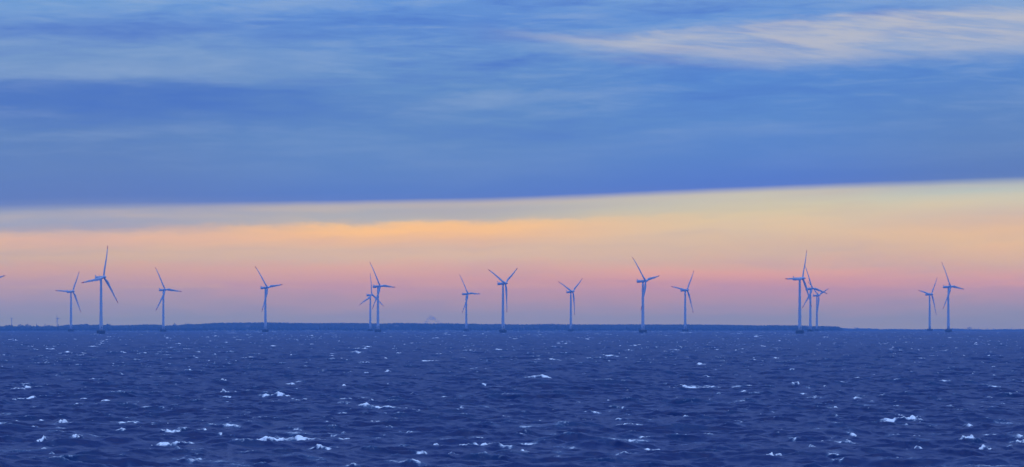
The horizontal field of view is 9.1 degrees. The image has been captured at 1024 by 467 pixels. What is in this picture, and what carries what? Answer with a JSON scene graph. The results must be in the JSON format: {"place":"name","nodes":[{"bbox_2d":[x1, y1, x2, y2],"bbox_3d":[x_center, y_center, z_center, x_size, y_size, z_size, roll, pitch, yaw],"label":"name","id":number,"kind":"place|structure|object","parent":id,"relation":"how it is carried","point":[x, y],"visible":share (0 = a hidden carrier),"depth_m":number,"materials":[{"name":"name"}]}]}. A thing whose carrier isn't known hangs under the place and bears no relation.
{"place":"outdoors","nodes":[
{"label":"outdoors","id":0,"kind":"place"},
{"bbox_2d":[60,329,789,330],"bbox_3d":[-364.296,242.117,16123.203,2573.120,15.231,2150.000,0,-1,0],"label":"terrain","id":1,"kind":"structure","parent":0,"point":[401,330],"depth_m":15186.77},
{"bbox_2d":[0,322,844,330],"bbox_3d":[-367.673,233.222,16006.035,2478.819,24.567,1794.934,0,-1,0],"label":"forest","id":2,"kind":"object","parent":1,"relation":"on","point":[259,326],"visible":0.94,"depth_m":15209.37,"materials":[{"name":"plant"}]},
{"bbox_2d":[0,331,1023,466],"bbox_3d":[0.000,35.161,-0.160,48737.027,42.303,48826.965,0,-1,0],"label":"water","id":3,"kind":"structure","parent":0,"point":[511,399],"depth_m":1198.94,"materials":[{"name":"blue liquid"}]},
{"bbox_2d":[55,273,80,330],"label":"wind turbine","id":4,"kind":"object","parent":3,"relation":"in","point":[70,328],"visible":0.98,"depth_m":10808.79,"materials":[{"name":"white metal"}]},
{"bbox_2d":[82,246,117,333],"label":"wind turbine","id":5,"kind":"object","parent":3,"relation":"in","point":[100,330],"visible":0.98,"depth_m":7647.12,"materials":[{"name":"white paint"}]},
{"bbox_2d":[155,267,181,331],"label":"wind turbine","id":6,"kind":"object","parent":3,"relation":"in","point":[163,329],"visible":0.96,"depth_m":10314.38,"materials":[{"name":"white paint"}]},
{"bbox_2d":[255,266,282,331],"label":"wind turbine","id":7,"kind":"object","parent":3,"relation":"in","point":[265,329],"visible":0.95,"depth_m":9735.43,"materials":[{"name":"white paint"}]},
{"bbox_2d":[360,274,382,330],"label":"wind turbine","id":8,"kind":"object","parent":3,"relation":"in","point":[369,297],"visible":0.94,"depth_m":11978.48,"materials":[{"name":"white paint"}]},
{"bbox_2d":[370,263,394,331],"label":"wind turbine","id":9,"kind":"object","parent":3,"relation":"in","point":[378,287],"visible":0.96,"depth_m":9399.36,"materials":[{"name":"white paint"}]},
{"bbox_2d":[459,274,478,330],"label":"wind turbine","id":10,"kind":"object","parent":3,"relation":"in","point":[465,307],"visible":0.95,"depth_m":11578.18,"materials":[{"name":"white paint"}]},
{"bbox_2d":[488,269,516,332],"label":"wind turbine","id":11,"kind":"object","parent":3,"relation":"in","point":[502,283],"visible":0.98,"depth_m":8777.53,"materials":[{"name":"white paint"}]},
{"bbox_2d":[559,279,581,330],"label":"wind turbine","id":12,"kind":"object","parent":3,"relation":"in","point":[570,291],"visible":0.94,"depth_m":10898.73,"materials":[{"name":"white paint"}]},
{"bbox_2d":[632,257,658,332],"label":"wind turbine","id":13,"kind":"object","parent":3,"relation":"in","point":[643,330],"visible":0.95,"depth_m":8294.51,"materials":[{"name":"white paint"}]},
{"bbox_2d":[671,271,693,331],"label":"wind turbine","id":14,"kind":"object","parent":3,"relation":"in","point":[684,290],"visible":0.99,"depth_m":10411.78,"materials":[{"name":"white paint"}]},
{"bbox_2d":[786,250,811,333],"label":"wind turbine","id":15,"kind":"object","parent":3,"relation":"in","point":[800,330],"visible":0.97,"depth_m":7856.14,"materials":[{"name":"white paint"}]},
{"bbox_2d":[802,266,826,331],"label":"wind turbine","id":16,"kind":"object","parent":3,"relation":"in","point":[810,329],"visible":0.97,"depth_m":9992.37,"materials":[{"name":"white paint"}]},
{"bbox_2d":[808,282,828,330],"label":"wind turbine","id":17,"kind":"object","parent":3,"relation":"in","point":[817,306],"visible":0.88,"depth_m":12138.28,"materials":[{"name":"white paint"}]},
{"bbox_2d":[918,279,936,330],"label":"wind turbine","id":18,"kind":"object","parent":3,"relation":"in","point":[929,294],"visible":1,"depth_m":11744.73,"materials":[{"name":"white paint"}]},
{"bbox_2d":[942,264,962,331],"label":"wind turbine","id":19,"kind":"object","parent":3,"relation":"in","point":[948,329],"visible":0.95,"depth_m":9516.56,"materials":[{"name":"white paint"}]},
{"bbox_2d":[0,0,1023,329],"label":"sky","id":20,"kind":"structure","parent":0,"point":[309,144],"materials":[{"name":"blue"}]},
{"bbox_3d":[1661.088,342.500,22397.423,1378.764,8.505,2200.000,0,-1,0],"label":"terrain","id":21,"kind":"structure","parent":0,"visible":0},
{"bbox_2d":[843,328,1023,330],"bbox_3d":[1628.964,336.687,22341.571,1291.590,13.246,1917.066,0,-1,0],"label":"forest","id":22,"kind":"object","parent":21,"relation":"on","point":[871,329],"visible":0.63,"depth_m":21718.23,"materials":[{"name":"plant"}]}
]}

